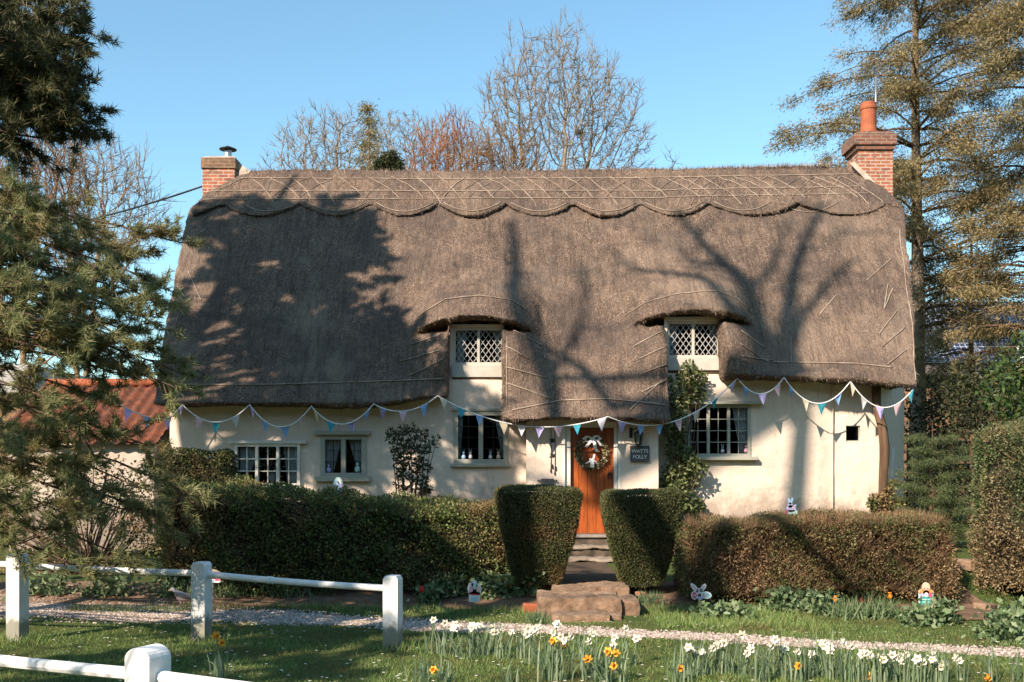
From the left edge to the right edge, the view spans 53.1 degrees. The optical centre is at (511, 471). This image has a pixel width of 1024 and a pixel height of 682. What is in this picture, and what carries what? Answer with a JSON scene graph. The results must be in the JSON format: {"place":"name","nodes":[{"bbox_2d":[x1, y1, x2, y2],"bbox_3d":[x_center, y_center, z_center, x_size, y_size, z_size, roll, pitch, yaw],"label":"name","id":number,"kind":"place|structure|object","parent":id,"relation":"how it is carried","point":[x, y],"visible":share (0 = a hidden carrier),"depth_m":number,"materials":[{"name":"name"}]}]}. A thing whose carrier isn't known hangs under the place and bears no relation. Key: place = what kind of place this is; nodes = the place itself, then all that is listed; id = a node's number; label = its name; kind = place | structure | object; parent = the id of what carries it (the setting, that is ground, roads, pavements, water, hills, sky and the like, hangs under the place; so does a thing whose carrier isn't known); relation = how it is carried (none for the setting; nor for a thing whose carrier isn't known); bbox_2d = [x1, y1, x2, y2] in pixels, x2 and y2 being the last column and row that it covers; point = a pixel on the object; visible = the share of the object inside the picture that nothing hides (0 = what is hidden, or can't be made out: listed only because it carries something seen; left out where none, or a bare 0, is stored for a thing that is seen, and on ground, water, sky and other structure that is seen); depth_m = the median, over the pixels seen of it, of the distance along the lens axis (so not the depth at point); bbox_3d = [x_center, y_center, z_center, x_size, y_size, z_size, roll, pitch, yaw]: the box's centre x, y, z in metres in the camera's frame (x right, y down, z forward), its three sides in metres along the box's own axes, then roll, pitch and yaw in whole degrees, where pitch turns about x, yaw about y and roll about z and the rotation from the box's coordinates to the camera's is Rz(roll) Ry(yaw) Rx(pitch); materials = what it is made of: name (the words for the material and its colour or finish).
{"place":"outdoors","nodes":[
{"label":"outdoors","id":0,"kind":"place"},
{"bbox_2d":[158,447,238,561],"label":"box hedge block","id":1,"kind":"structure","parent":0,"point":[205,467],"depth_m":16.71,"materials":[{"name":"green plant"}]},
{"bbox_2d":[0,583,1023,656],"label":"gravel path","id":2,"kind":"structure","parent":0,"point":[127,618],"depth_m":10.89,"materials":[{"name":"beige gravel"}]},
{"bbox_2d":[0,504,1023,681],"bbox_3d":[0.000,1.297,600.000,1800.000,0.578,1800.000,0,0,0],"label":"ground","id":3,"kind":"structure","parent":0,"point":[962,549],"depth_m":9.23,"materials":[{"name":"green plant"}]},
{"bbox_2d":[0,364,89,517],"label":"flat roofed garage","id":4,"kind":"structure","parent":3,"relation":"on","point":[8,379],"depth_m":25.30,"materials":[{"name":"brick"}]},
{"bbox_2d":[0,129,113,378],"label":"bare tree","id":5,"kind":"object","parent":3,"relation":"on","point":[57,182],"visible":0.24,"depth_m":26.94,"materials":[{"name":"brown plant"}]},
{"bbox_2d":[26,9,97,66],"bbox_3d":[-9.747,-6.460,12.401,8.630,16.739,4.020,0,0,0],"label":"pine tree","id":6,"kind":"object","parent":3,"relation":"on","point":[79,37],"visible":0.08,"depth_m":13.43,"materials":[{"name":"green plant"}]},
{"bbox_2d":[0,0,124,180],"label":"pine tree","id":7,"kind":"object","parent":3,"relation":"on","point":[38,82],"visible":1,"depth_m":10.82,"materials":[{"name":"green plant"}]},
{"bbox_2d":[0,445,167,575],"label":"twiggy shrub","id":8,"kind":"object","parent":3,"relation":"on","point":[127,543],"visible":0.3,"depth_m":14.07,"materials":[{"name":"brown plant"}]},
{"bbox_2d":[8,379,169,550],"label":"outbuilding","id":9,"kind":"structure","parent":3,"relation":"on","point":[139,398],"depth_m":18.97,"materials":[{"name":"red tile"}]},
{"bbox_2d":[0,159,221,592],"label":"pine tree","id":10,"kind":"object","parent":3,"relation":"on","point":[82,341],"visible":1,"depth_m":8.75,"materials":[{"name":"green plant"}]},
{"bbox_2d":[47,127,179,375],"bbox_3d":[-12.864,-4.841,33.001,4.078,12.818,3.904,0,0,-40],"label":"bare tree","id":11,"kind":"object","parent":3,"relation":"on","point":[130,217],"visible":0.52,"depth_m":32.90,"materials":[{"name":"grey plant"}]},
{"bbox_2d":[0,643,246,681],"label":"round topped rail fence","id":12,"kind":"object","parent":3,"relation":"on","point":[150,663],"visible":1,"depth_m":4.80,"materials":[{"name":"white paint"}]},
{"bbox_2d":[0,553,402,649],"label":"post and rail fence","id":13,"kind":"object","parent":3,"relation":"on","point":[201,574],"visible":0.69,"depth_m":9.43,"materials":[{"name":"white paint"}]},
{"bbox_2d":[204,631,237,677],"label":"daffodil clump","id":14,"kind":"object","parent":3,"relation":"on","point":[218,662],"visible":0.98,"depth_m":7.72,"materials":[{"name":"green plant"}]},
{"bbox_2d":[256,98,388,170],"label":"bare tree","id":15,"kind":"object","parent":3,"relation":"on","point":[334,163],"visible":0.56,"depth_m":59.45,"materials":[{"name":"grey plant"}]},
{"bbox_2d":[348,98,387,169],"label":"conifer tree","id":16,"kind":"object","parent":3,"relation":"on","point":[368,132],"visible":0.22,"depth_m":51.89,"materials":[{"name":"green plant"}]},
{"bbox_2d":[371,149,405,170],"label":"evergreen tree","id":17,"kind":"object","parent":3,"relation":"on","point":[385,160],"visible":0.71,"depth_m":49.77,"materials":[{"name":"green plant"}]},
{"bbox_2d":[384,420,442,505],"bbox_3d":[-1.648,0.295,17.311,1.000,2.339,0.730,0,0,0],"label":"climbing shrub","id":18,"kind":"object","parent":3,"relation":"on","point":[424,490],"visible":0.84,"depth_m":17.24,"materials":[{"name":"green plant"}]},
{"bbox_2d":[362,105,473,170],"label":"bare tree","id":19,"kind":"object","parent":3,"relation":"on","point":[389,144],"visible":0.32,"depth_m":63.53,"materials":[{"name":"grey plant"}]},
{"bbox_2d":[402,653,450,681],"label":"daffodil clump","id":20,"kind":"object","parent":3,"relation":"on","point":[434,669],"visible":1,"depth_m":7.61,"materials":[{"name":"green plant"}]},
{"bbox_2d":[397,101,498,170],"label":"bare tree","id":21,"kind":"object","parent":3,"relation":"on","point":[442,146],"visible":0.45,"depth_m":41.62,"materials":[{"name":"brown plant"}]},
{"bbox_2d":[435,620,464,655],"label":"daffodil clump","id":22,"kind":"object","parent":3,"relation":"on","point":[442,647],"visible":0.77,"depth_m":8.75,"materials":[{"name":"green plant"}]},
{"bbox_2d":[0,594,911,654],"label":"long grass","id":23,"kind":"structure","parent":3,"relation":"on","point":[715,620],"depth_m":11.08,"materials":[{"name":"green plant"}]},
{"bbox_2d":[447,621,485,659],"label":"daffodil clump","id":24,"kind":"object","parent":3,"relation":"on","point":[454,624],"visible":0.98,"depth_m":8.61,"materials":[{"name":"green plant"}]},
{"bbox_2d":[0,581,936,611],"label":"soil bed","id":25,"kind":"object","parent":3,"relation":"on","point":[668,589],"visible":0.32,"depth_m":12.15,"materials":[{"name":"brown soil"}]},
{"bbox_2d":[2,570,84,601],"bbox_3d":[-5.552,1.357,12.289,0.897,0.377,0.634,0,0,0],"label":"bed plant","id":26,"kind":"object","parent":25,"relation":"on","point":[43,588],"visible":0.83,"depth_m":12.25,"materials":[{"name":"green plant"}]},
{"bbox_2d":[72,575,148,598],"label":"bed plant","id":27,"kind":"object","parent":25,"relation":"on","point":[121,586],"visible":0.82,"depth_m":12.24,"materials":[{"name":"green plant"}]},
{"bbox_2d":[142,575,190,598],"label":"bed plant","id":28,"kind":"object","parent":25,"relation":"on","point":[164,592],"visible":0.72,"depth_m":12.22,"materials":[{"name":"green plant"}]},
{"bbox_2d":[212,579,253,597],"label":"bed plant","id":29,"kind":"object","parent":25,"relation":"on","point":[229,593],"visible":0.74,"depth_m":12.18,"materials":[{"name":"green plant"}]},
{"bbox_2d":[252,584,321,598],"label":"bed plant","id":30,"kind":"object","parent":25,"relation":"on","point":[288,594],"visible":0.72,"depth_m":12.20,"materials":[{"name":"green plant"}]},
{"bbox_2d":[155,472,536,598],"bbox_3d":[-1.986,0.747,12.833,4.889,1.542,1.726,0,0,0],"label":"privet hedge","id":31,"kind":"object","parent":25,"relation":"on","point":[332,536],"visible":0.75,"depth_m":12.31,"materials":[{"name":"green plant"}]},
{"bbox_2d":[406,581,444,606],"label":"bed plant","id":32,"kind":"object","parent":25,"relation":"on","point":[428,596],"visible":0.94,"depth_m":11.95,"materials":[{"name":"green plant"}]},
{"bbox_2d":[415,572,469,600],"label":"bed plant","id":33,"kind":"object","parent":25,"relation":"on","point":[447,593],"visible":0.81,"depth_m":12.22,"materials":[{"name":"green plant"}]},
{"bbox_2d":[468,570,512,599],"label":"bed plant","id":34,"kind":"object","parent":25,"relation":"on","point":[487,591],"visible":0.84,"depth_m":12.21,"materials":[{"name":"green plant"}]},
{"bbox_2d":[477,565,548,598],"bbox_3d":[0.025,1.301,12.284,0.935,0.441,0.599,0,0,0],"label":"bed plant","id":35,"kind":"object","parent":25,"relation":"on","point":[516,590],"visible":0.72,"depth_m":12.20,"materials":[{"name":"green plant"}]},
{"bbox_2d":[493,483,583,589],"bbox_3d":[0.306,0.849,12.454,1.091,1.429,1.073,0,0,0],"label":"clipped yew","id":36,"kind":"object","parent":25,"relation":"on","point":[541,523],"visible":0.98,"depth_m":12.07,"materials":[{"name":"green plant"}]},
{"bbox_2d":[599,487,685,591],"bbox_3d":[1.562,0.866,12.421,1.005,1.393,1.072,0,0,0],"label":"clipped yew","id":37,"kind":"object","parent":25,"relation":"on","point":[642,522],"visible":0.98,"depth_m":12.05,"materials":[{"name":"green plant"}]},
{"bbox_2d":[637,589,671,606],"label":"bed plant","id":38,"kind":"object","parent":25,"relation":"on","point":[642,598],"visible":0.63,"depth_m":11.80,"materials":[{"name":"green plant"}]},
{"bbox_2d":[749,585,815,614],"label":"bed plant","id":39,"kind":"object","parent":25,"relation":"on","point":[779,596],"visible":0.87,"depth_m":11.28,"materials":[{"name":"green plant"}]},
{"bbox_2d":[788,587,845,615],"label":"bed plant","id":40,"kind":"object","parent":25,"relation":"on","point":[808,604],"visible":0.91,"depth_m":11.14,"materials":[{"name":"green plant"}]},
{"bbox_2d":[671,505,965,603],"bbox_3d":[3.538,0.948,12.140,3.363,1.169,1.358,0,0,0],"label":"beech hedge","id":41,"kind":"object","parent":25,"relation":"on","point":[902,551],"visible":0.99,"depth_m":11.72,"materials":[{"name":"brown plant"}]},
{"bbox_2d":[467,622,483,655],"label":"daffodil clump","id":42,"kind":"object","parent":3,"relation":"on","point":[474,626],"visible":0.88,"depth_m":8.73,"materials":[{"name":"green plant"}]},
{"bbox_2d":[475,622,498,655],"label":"daffodil clump","id":43,"kind":"object","parent":3,"relation":"on","point":[487,649],"visible":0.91,"depth_m":8.75,"materials":[{"name":"green plant"}]},
{"bbox_2d":[442,111,550,170],"bbox_3d":[-0.480,-6.183,39.944,4.713,15.901,3.444,0,0,0],"label":"bare tree","id":44,"kind":"object","parent":3,"relation":"on","point":[491,161],"visible":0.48,"depth_m":39.65,"materials":[{"name":"brown plant"}]},
{"bbox_2d":[483,622,519,659],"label":"daffodil clump","id":45,"kind":"object","parent":3,"relation":"on","point":[499,649],"visible":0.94,"depth_m":8.60,"materials":[{"name":"green plant"}]},
{"bbox_2d":[508,623,541,658],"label":"daffodil clump","id":46,"kind":"object","parent":3,"relation":"on","point":[520,654],"visible":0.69,"depth_m":8.59,"materials":[{"name":"green plant"}]},
{"bbox_2d":[519,625,550,665],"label":"daffodil clump","id":47,"kind":"object","parent":3,"relation":"on","point":[535,629],"visible":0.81,"depth_m":8.31,"materials":[{"name":"green plant"}]},
{"bbox_2d":[153,76,918,554],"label":"cottage","id":48,"kind":"structure","parent":3,"relation":"on","point":[567,298],"depth_m":19.35,"materials":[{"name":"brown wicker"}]},
{"bbox_2d":[229,440,306,491],"bbox_3d":[-4.512,-0.104,18.986,1.425,0.950,0.272,0,0,0],"label":"window","id":49,"kind":"structure","parent":48,"relation":"in","point":[292,448],"depth_m":18.97,"materials":[{"name":"white wood"}]},
{"bbox_2d":[314,431,370,480],"bbox_3d":[-3.132,-0.289,19.011,1.039,0.935,0.282,0,0,0],"label":"window","id":50,"kind":"structure","parent":48,"relation":"in","point":[329,442],"depth_m":18.95,"materials":[{"name":"grey paint"}]},
{"bbox_2d":[451,327,503,376],"bbox_3d":[-0.627,-2.227,19.096,0.987,0.950,0.292,0,0,0],"label":"dormer window","id":51,"kind":"structure","parent":48,"relation":"in","point":[459,368],"depth_m":19.06,"materials":[{"name":"beige paint"}]},
{"bbox_2d":[450,408,510,466],"bbox_3d":[-0.579,-0.631,19.026,1.128,1.084,0.252,0,0,0],"label":"window","id":52,"kind":"structure","parent":48,"relation":"in","point":[458,422],"depth_m":18.97,"materials":[{"name":"grey paint"}]},
{"bbox_2d":[122,377,913,437],"bbox_3d":[0.171,-1.152,18.186,14.136,1.112,0.632,0,0,0],"label":"bunting","id":53,"kind":"object","parent":48,"relation":"attached to","point":[331,425],"visible":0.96,"depth_m":18.40,"materials":[{"name":"white fabric"}]},
{"bbox_2d":[571,428,612,532],"bbox_3d":[1.450,0.163,18.596,0.779,1.915,0.088,0,0,0],"label":"door","id":54,"kind":"structure","parent":48,"relation":"in","point":[591,483],"depth_m":18.59,"materials":[{"name":"brown wood"}]},
{"bbox_2d":[573,434,609,470],"bbox_3d":[1.441,-0.340,18.513,0.684,0.695,0.188,0,0,0],"label":"door wreath","id":55,"kind":"object","parent":54,"relation":"attached to","point":[592,465],"depth_m":18.50,"materials":[{"name":"green plant"}]},
{"bbox_2d":[630,446,649,461],"bbox_3d":[2.300,-0.325,18.426,0.346,0.288,0.032,0,0,0],"label":"house sign","id":56,"kind":"object","parent":48,"relation":"attached to","point":[639,453],"visible":1,"depth_m":18.41,"materials":[{"name":"grey stone"}]},
{"bbox_2d":[658,359,709,551],"bbox_3d":[3.146,-0.304,18.704,0.993,3.545,0.657,0,0,0],"label":"climbing plant","id":57,"kind":"object","parent":48,"relation":"attached to","point":[680,472],"visible":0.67,"depth_m":18.70,"materials":[{"name":"green plant"}]},
{"bbox_2d":[667,321,718,370],"bbox_3d":[3.377,-2.349,19.096,1.024,0.943,0.292,0,0,0],"label":"dormer window","id":58,"kind":"structure","parent":48,"relation":"in","point":[707,364],"depth_m":19.06,"materials":[{"name":"beige paint"}]},
{"bbox_2d":[683,401,762,459],"bbox_3d":[3.874,-0.757,18.996,1.514,1.084,0.312,0,0,0],"label":"window","id":59,"kind":"structure","parent":48,"relation":"in","point":[741,409],"depth_m":18.97,"materials":[{"name":"grey paint"}]},
{"bbox_2d":[517,620,580,681],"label":"daffodil clump","id":60,"kind":"object","parent":3,"relation":"on","point":[550,672],"visible":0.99,"depth_m":7.61,"materials":[{"name":"green plant"}]},
{"bbox_2d":[465,5,658,170],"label":"bare tree","id":61,"kind":"object","parent":3,"relation":"on","point":[564,144],"visible":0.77,"depth_m":44.42,"materials":[{"name":"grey plant"}]},
{"bbox_2d":[536,581,640,622],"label":"stone steps","id":62,"kind":"structure","parent":3,"relation":"on","point":[603,601],"depth_m":11.03,"materials":[{"name":"stone"}]},
{"bbox_2d":[572,623,609,659],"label":"daffodil clump","id":63,"kind":"object","parent":3,"relation":"on","point":[592,632],"visible":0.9,"depth_m":8.45,"materials":[{"name":"green plant"}]},
{"bbox_2d":[568,544,614,562],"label":"door steps","id":64,"kind":"structure","parent":3,"relation":"on","point":[589,553],"depth_m":17.70,"materials":[{"name":"stone"}]},
{"bbox_2d":[580,634,618,671],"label":"daffodil clump","id":65,"kind":"object","parent":3,"relation":"on","point":[613,643],"visible":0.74,"depth_m":7.96,"materials":[{"name":"green plant"}]},
{"bbox_2d":[569,637,631,681],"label":"daffodil clump","id":66,"kind":"object","parent":3,"relation":"on","point":[609,666],"visible":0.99,"depth_m":7.59,"materials":[{"name":"green plant"}]},
{"bbox_2d":[664,658,691,681],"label":"daffodil clump","id":67,"kind":"object","parent":3,"relation":"on","point":[680,668],"visible":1,"depth_m":7.60,"materials":[{"name":"green plant"}]},
{"bbox_2d":[673,637,709,678],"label":"daffodil clump","id":68,"kind":"object","parent":3,"relation":"on","point":[688,649],"visible":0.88,"depth_m":7.78,"materials":[{"name":"green plant"}]},
{"bbox_2d":[675,635,736,676],"bbox_3d":[1.490,1.399,7.855,0.582,0.330,0.282,0,0,0],"label":"daffodil clump","id":69,"kind":"object","parent":3,"relation":"on","point":[711,648],"visible":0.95,"depth_m":7.83,"materials":[{"name":"green plant"}]},
{"bbox_2d":[677,598,765,620],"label":"bed plant","id":70,"kind":"object","parent":3,"relation":"on","point":[718,608],"visible":0.88,"depth_m":10.91,"materials":[{"name":"green plant"}]},
{"bbox_2d":[701,630,757,673],"bbox_3d":[1.642,1.385,7.930,0.545,0.348,0.275,0,0,24],"label":"daffodil clump","id":71,"kind":"object","parent":3,"relation":"on","point":[741,634],"visible":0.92,"depth_m":7.88,"materials":[{"name":"green plant"}]},
{"bbox_2d":[719,637,764,678],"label":"daffodil clump","id":72,"kind":"object","parent":3,"relation":"on","point":[749,650],"visible":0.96,"depth_m":7.80,"materials":[{"name":"green plant"}]},
{"bbox_2d":[749,635,779,681],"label":"daffodil clump","id":73,"kind":"object","parent":3,"relation":"on","point":[759,674],"visible":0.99,"depth_m":7.58,"materials":[{"name":"green plant"}]},
{"bbox_2d":[759,640,791,678],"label":"daffodil clump","id":74,"kind":"object","parent":3,"relation":"on","point":[780,670],"visible":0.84,"depth_m":7.72,"materials":[{"name":"green plant"}]},
{"bbox_2d":[771,640,825,681],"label":"daffodil clump","id":75,"kind":"object","parent":3,"relation":"on","point":[802,668],"visible":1,"depth_m":7.58,"materials":[{"name":"green plant"}]},
{"bbox_2d":[796,629,843,678],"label":"daffodil clump","id":76,"kind":"object","parent":3,"relation":"on","point":[823,645],"visible":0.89,"depth_m":7.73,"materials":[{"name":"green plant"}]},
{"bbox_2d":[820,638,859,681],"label":"daffodil clump","id":77,"kind":"object","parent":3,"relation":"on","point":[839,660],"visible":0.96,"depth_m":7.60,"materials":[{"name":"green plant"}]},
{"bbox_2d":[812,591,880,620],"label":"bed plant","id":78,"kind":"object","parent":3,"relation":"on","point":[850,612],"visible":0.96,"depth_m":10.89,"materials":[{"name":"green plant"}]},
{"bbox_2d":[831,646,900,681],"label":"daffodil clump","id":79,"kind":"object","parent":3,"relation":"on","point":[860,673],"visible":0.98,"depth_m":7.57,"materials":[{"name":"green plant"}]},
{"bbox_2d":[847,591,910,620],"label":"bed plant","id":80,"kind":"object","parent":3,"relation":"on","point":[888,611],"visible":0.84,"depth_m":10.89,"materials":[{"name":"green plant"}]},
{"bbox_2d":[862,641,904,681],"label":"daffodil clump","id":81,"kind":"object","parent":3,"relation":"on","point":[884,668],"visible":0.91,"depth_m":7.58,"materials":[{"name":"green plant"}]},
{"bbox_2d":[865,477,910,516],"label":"corner bush","id":82,"kind":"object","parent":3,"relation":"on","point":[876,502],"visible":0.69,"depth_m":17.95,"materials":[{"name":"green plant"}]},
{"bbox_2d":[760,0,1023,508],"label":"spruce tree","id":83,"kind":"object","parent":3,"relation":"on","point":[895,88],"visible":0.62,"depth_m":26.28,"materials":[{"name":"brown plant"}]},
{"bbox_2d":[875,642,926,681],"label":"daffodil clump","id":84,"kind":"object","parent":3,"relation":"on","point":[893,655],"visible":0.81,"depth_m":7.64,"materials":[{"name":"green plant"}]},
{"bbox_2d":[886,643,933,681],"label":"daffodil clump","id":85,"kind":"object","parent":3,"relation":"on","point":[918,659],"visible":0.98,"depth_m":7.62,"materials":[{"name":"green plant"}]},
{"bbox_2d":[895,601,944,627],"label":"bed plant","id":86,"kind":"object","parent":3,"relation":"on","point":[919,612],"visible":0.98,"depth_m":10.31,"materials":[{"name":"green plant"}]},
{"bbox_2d":[908,640,955,681],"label":"daffodil clump","id":87,"kind":"object","parent":3,"relation":"on","point":[931,673],"visible":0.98,"depth_m":7.62,"materials":[{"name":"green plant"}]},
{"bbox_2d":[885,421,985,542],"bbox_3d":[5.720,0.273,13.957,1.566,1.951,1.549,0,0,-18],"label":"young spruce","id":88,"kind":"object","parent":3,"relation":"on","point":[946,498],"visible":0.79,"depth_m":13.86,"materials":[{"name":"green plant"}]},
{"bbox_2d":[917,594,963,626],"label":"bed plant","id":89,"kind":"object","parent":3,"relation":"on","point":[945,605],"visible":0.81,"depth_m":10.41,"materials":[{"name":"green plant"}]},
{"bbox_2d":[929,642,957,681],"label":"daffodil clump","id":90,"kind":"object","parent":3,"relation":"on","point":[944,663],"visible":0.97,"depth_m":7.60,"materials":[{"name":"green plant"}]},
{"bbox_2d":[887,566,1007,619],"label":"garden earth","id":91,"kind":"structure","parent":3,"relation":"on","point":[968,600],"depth_m":11.90,"materials":[{"name":"soil"}]},
{"bbox_2d":[906,435,992,520],"bbox_3d":[8.750,0.210,20.380,1.800,1.900,0.100,0,0,0],"label":"trellis fence","id":92,"kind":"object","parent":3,"relation":"on","point":[908,468],"visible":0.23,"depth_m":20.37,"materials":[{"name":"brown wood"}]},
{"bbox_2d":[887,0,1023,424],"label":"spruce tree","id":93,"kind":"object","parent":3,"relation":"on","point":[995,62],"visible":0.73,"depth_m":25.51,"materials":[{"name":"green plant"}]},
{"bbox_2d":[939,639,971,681],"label":"daffodil clump","id":94,"kind":"object","parent":3,"relation":"on","point":[958,660],"visible":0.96,"depth_m":7.64,"materials":[{"name":"green plant"}]},
{"bbox_2d":[904,351,1023,521],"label":"dark shrub","id":95,"kind":"object","parent":3,"relation":"on","point":[951,404],"visible":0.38,"depth_m":20.70,"materials":[{"name":"green plant"}]},
{"bbox_2d":[904,301,1023,503],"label":"neighbour house","id":96,"kind":"structure","parent":3,"relation":"on","point":[964,345],"depth_m":36.40,"materials":[{"name":"brick"}]},
{"bbox_2d":[904,197,1023,506],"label":"spruce tree","id":97,"kind":"object","parent":3,"relation":"on","point":[970,348],"visible":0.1,"depth_m":29.01,"materials":[{"name":"green plant"}]},
{"bbox_2d":[961,604,1023,644],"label":"bed plant","id":98,"kind":"object","parent":3,"relation":"on","point":[1013,628],"visible":1,"depth_m":9.45,"materials":[{"name":"green plant"}]},
{"bbox_2d":[966,417,1023,594],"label":"tall hedge","id":99,"kind":"object","parent":3,"relation":"on","point":[1002,532],"visible":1,"depth_m":11.88,"materials":[{"name":"green plant"}]},
{"bbox_2d":[974,330,1023,483],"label":"laurel bush","id":100,"kind":"object","parent":3,"relation":"on","point":[1009,380],"visible":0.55,"depth_m":16.41,"materials":[{"name":"green plant"}]},
{"bbox_2d":[0,0,1023,378],"label":"sky","id":101,"kind":"structure","parent":0,"point":[201,77],"materials":[{"name":"blue"}]},
{"bbox_2d":[547,562,637,594],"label":"garden path","id":102,"kind":"structure","parent":0,"point":[579,572],"depth_m":13.75,"materials":[{"name":"grey stone"}]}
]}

